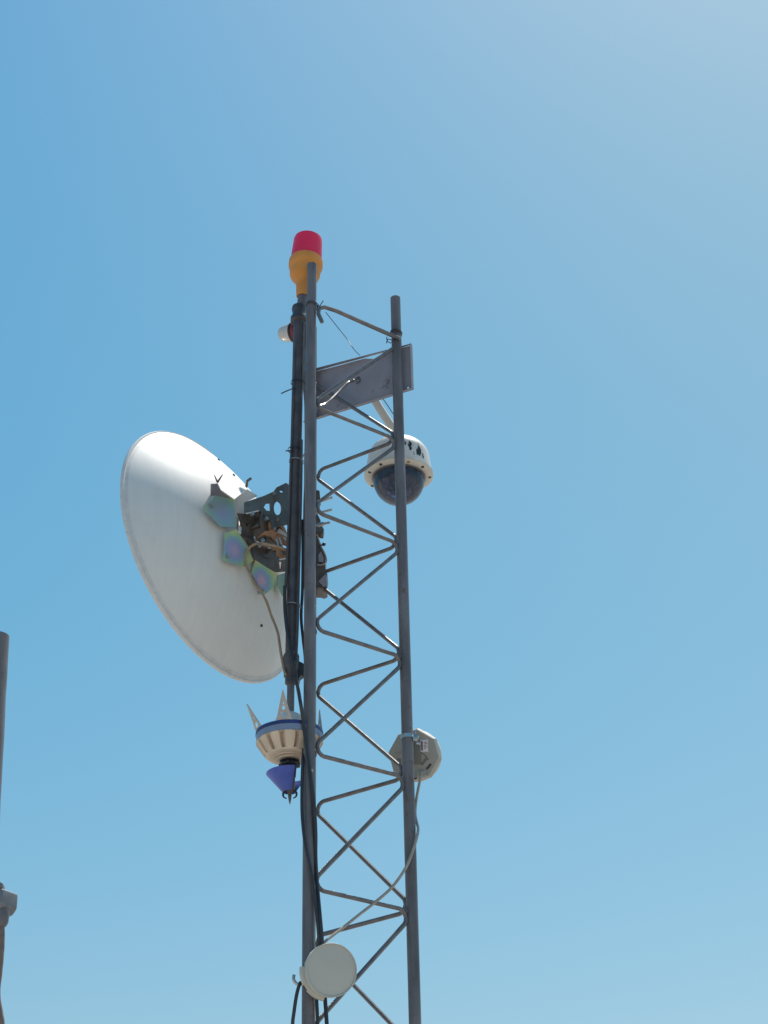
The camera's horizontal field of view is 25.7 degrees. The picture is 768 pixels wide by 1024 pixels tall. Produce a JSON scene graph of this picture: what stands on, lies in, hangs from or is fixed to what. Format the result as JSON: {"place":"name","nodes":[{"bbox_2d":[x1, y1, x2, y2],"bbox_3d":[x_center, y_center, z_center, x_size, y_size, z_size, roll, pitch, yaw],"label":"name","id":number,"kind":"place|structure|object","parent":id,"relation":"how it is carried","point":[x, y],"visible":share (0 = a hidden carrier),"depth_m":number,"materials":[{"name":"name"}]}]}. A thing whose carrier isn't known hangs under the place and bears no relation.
{"place":"outdoors","nodes":[
{"label":"outdoors","id":0,"kind":"place"},
{"bbox_2d":[0,0,767,1023],"label":"sky","id":1,"kind":"structure","parent":0,"point":[563,203],"materials":[{"name":"blue"}]},
{"label":"ground","id":2,"kind":"structure","parent":0,"visible":0},
{"bbox_2d":[0,631,8,805],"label":"metal pole","id":3,"kind":"object","parent":2,"relation":"on","point":[4,644],"visible":1,"depth_m":4.68,"materials":[{"name":"grey metal"}]},
{"bbox_2d":[0,882,17,926],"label":"junction box","id":4,"kind":"object","parent":3,"relation":"attached to","point":[8,903],"visible":1,"depth_m":4.33,"materials":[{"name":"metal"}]},
{"bbox_2d":[0,927,4,1023],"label":"conduit","id":5,"kind":"object","parent":4,"relation":"hanging from","point":[2,946],"visible":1,"depth_m":4.27,"materials":[{"name":"grey metal"}]},
{"bbox_2d":[302,262,420,1023],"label":"lattice tower","id":6,"kind":"structure","parent":2,"relation":"on","point":[408,911],"depth_m":4.93,"materials":[{"name":"grey metal"}]},
{"bbox_2d":[247,689,322,803],"bbox_3d":[-0.269,0.680,4.734,0.192,0.300,0.199,-17,-34,25],"label":"lightning rod head","id":7,"kind":"object","parent":6,"relation":"attached to","point":[279,740],"visible":0.86,"depth_m":4.69},
{"bbox_2d":[283,293,306,710],"bbox_3d":[-0.271,-0.074,5.174,0.067,1.490,0.058,-1,-30,0],"label":"mast pipe","id":8,"kind":"object","parent":6,"relation":"attached to","point":[298,318],"visible":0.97,"depth_m":5.12,"materials":[{"name":"grey metal"}]},
{"bbox_2d":[120,431,332,682],"bbox_3d":[-0.399,0.065,5.199,0.351,0.861,0.861,-27,-38,23],"label":"satellite dish","id":9,"kind":"object","parent":8,"relation":"attached to","point":[197,517],"visible":0.88,"depth_m":5.05,"materials":[{"name":"white paint"}]},
{"bbox_2d":[244,542,286,674],"bbox_3d":[-0.348,0.288,4.953,0.145,0.437,0.050,-1,-30,0],"label":"cable","id":10,"kind":"object","parent":9,"relation":"attached to","point":[265,598],"visible":1,"depth_m":5.00,"materials":[{"name":"grey rubber"}]},
{"bbox_2d":[278,322,292,341],"bbox_3d":[-0.299,-0.591,5.529,0.106,0.068,0.068,-6,-10,27],"label":"lamp","id":11,"kind":"object","parent":8,"relation":"attached to","point":[285,333],"visible":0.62,"depth_m":5.51,"materials":[{"name":"white plastic"}]},
{"bbox_2d":[284,347,295,585],"bbox_3d":[-0.290,-0.140,5.192,0.030,0.897,0.008,-1,-30,0],"label":"cable","id":12,"kind":"object","parent":8,"relation":"attached to","point":[290,473],"visible":1,"depth_m":5.18,"materials":[{"name":"black rubber"}]},
{"bbox_2d":[281,379,303,393],"bbox_3d":[-0.284,-0.392,5.333,0.047,0.074,0.087,-17,-34,26],"label":"cable tie","id":13,"kind":"object","parent":8,"relation":"attached to","point":[291,384],"visible":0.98,"depth_m":5.33,"materials":[{"name":"black plastic"}]},
{"bbox_2d":[295,439,302,660],"bbox_3d":[-0.256,0.102,5.048,0.020,0.753,0.008,-1,-30,0],"label":"cable","id":14,"kind":"object","parent":8,"relation":"attached to","point":[299,552],"visible":1,"depth_m":5.03,"materials":[{"name":"black rubber"}]},
{"bbox_2d":[303,322,305,518],"bbox_3d":[-0.249,-0.278,5.276,0.014,0.783,0.007,-1,-30,0],"label":"cable","id":15,"kind":"object","parent":8,"relation":"attached to","point":[304,407],"visible":0.69,"depth_m":5.34,"materials":[{"name":"black rubber"}]},
{"bbox_2d":[303,324,305,587],"bbox_3d":[-0.244,-0.192,5.226,0.011,0.963,0.007,-1,-30,0],"label":"cable","id":16,"kind":"object","parent":8,"relation":"attached to","point":[304,509],"visible":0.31,"depth_m":5.39,"materials":[{"name":"black rubber"}]},
{"bbox_2d":[289,230,322,297],"bbox_3d":[-0.261,-0.816,5.601,0.115,0.247,0.115,2,-30,2],"label":"warning beacon","id":17,"kind":"object","parent":8,"relation":"attached to","point":[307,247],"visible":0.84,"depth_m":5.57,"materials":[{"name":"orange plastic"}]},
{"bbox_2d":[291,981,301,1023],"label":"cable","id":18,"kind":"object","parent":6,"relation":"hanging from","point":[295,1003],"visible":1,"depth_m":4.29,"materials":[{"name":"black rubber"}]},
{"bbox_2d":[283,585,328,1023],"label":"cable","id":19,"kind":"object","parent":6,"relation":"attached to","point":[310,783],"visible":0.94,"depth_m":4.60,"materials":[{"name":"black rubber"}]},
{"bbox_2d":[300,519,319,1023],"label":"cable","id":20,"kind":"object","parent":6,"relation":"attached to","point":[301,796],"visible":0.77,"depth_m":4.57,"materials":[{"name":"black rubber"}]},
{"bbox_2d":[306,300,322,309],"bbox_3d":[-0.227,-0.666,5.427,0.042,0.035,0.067,13,-33,-24],"label":"wire tie","id":21,"kind":"object","parent":6,"relation":"attached to","point":[317,304],"visible":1,"depth_m":5.43,"materials":[{"name":"black plastic"}]},
{"bbox_2d":[316,534,327,598],"bbox_3d":[-0.207,0.171,5.343,0.057,0.193,0.086,-1,-30,0],"label":"radio unit","id":22,"kind":"object","parent":6,"relation":"attached to","point":[321,575],"visible":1,"depth_m":5.31,"materials":[{"name":"metal"}]},
{"bbox_2d":[292,943,356,1000],"bbox_3d":[-0.157,1.189,4.337,0.153,0.142,0.109,5,-21,-16],"label":"round antenna","id":23,"kind":"object","parent":6,"relation":"attached to","point":[328,970],"visible":1,"depth_m":4.29,"materials":[{"name":"plastic"}]},
{"bbox_2d":[320,376,360,405],"bbox_3d":[-0.148,-0.392,5.485,0.016,0.225,0.215,-24,-37,33],"label":"bent rod","id":24,"kind":"object","parent":6,"relation":"attached to","point":[358,378],"visible":0.86,"depth_m":5.51,"materials":[{"name":"silver metal"}]},
{"bbox_2d":[326,313,359,355],"bbox_3d":[-0.094,-0.530,5.514,0.088,0.172,0.292,-12,-32,18],"label":"wire","id":25,"kind":"object","parent":6,"relation":"hanging from","point":[343,334],"visible":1,"depth_m":5.41,"materials":[{"name":"grey metal"}]},
{"bbox_2d":[303,343,413,422],"bbox_3d":[-0.094,-0.442,5.626,0.429,0.224,0.024,-18,-34,27],"label":"sheet metal panel","id":26,"kind":"object","parent":6,"relation":"attached to","point":[375,384],"visible":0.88,"depth_m":5.62,"materials":[{"name":"grey metal"}]},
{"bbox_2d":[324,771,422,943],"bbox_3d":[-0.019,0.944,4.619,0.363,0.579,0.050,19,-36,-31],"label":"cable","id":27,"kind":"object","parent":6,"relation":"hanging from","point":[326,940],"visible":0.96,"depth_m":4.62,"materials":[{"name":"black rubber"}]},
{"bbox_2d":[386,329,402,343],"bbox_3d":[0.037,-0.575,5.574,0.043,0.070,0.062,-12,-32,18],"label":"wire tie","id":28,"kind":"object","parent":6,"relation":"attached to","point":[400,331],"visible":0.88,"depth_m":5.58,"materials":[{"name":"black plastic"}]},
{"bbox_2d":[364,400,432,505],"bbox_3d":[0.042,-0.242,5.661,0.240,0.492,0.230,-15,-33,22],"label":"dome camera","id":29,"kind":"object","parent":6,"relation":"attached to","point":[379,476],"visible":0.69,"depth_m":5.56,"materials":[{"name":"paint"}]},
{"bbox_2d":[389,728,441,781],"bbox_3d":[0.081,0.707,4.910,0.160,0.160,0.135,-4,-14,12],"label":"round antenna","id":30,"kind":"object","parent":6,"relation":"attached to","point":[427,754],"visible":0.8,"depth_m":4.93,"materials":[{"name":"plastic"}]}
]}

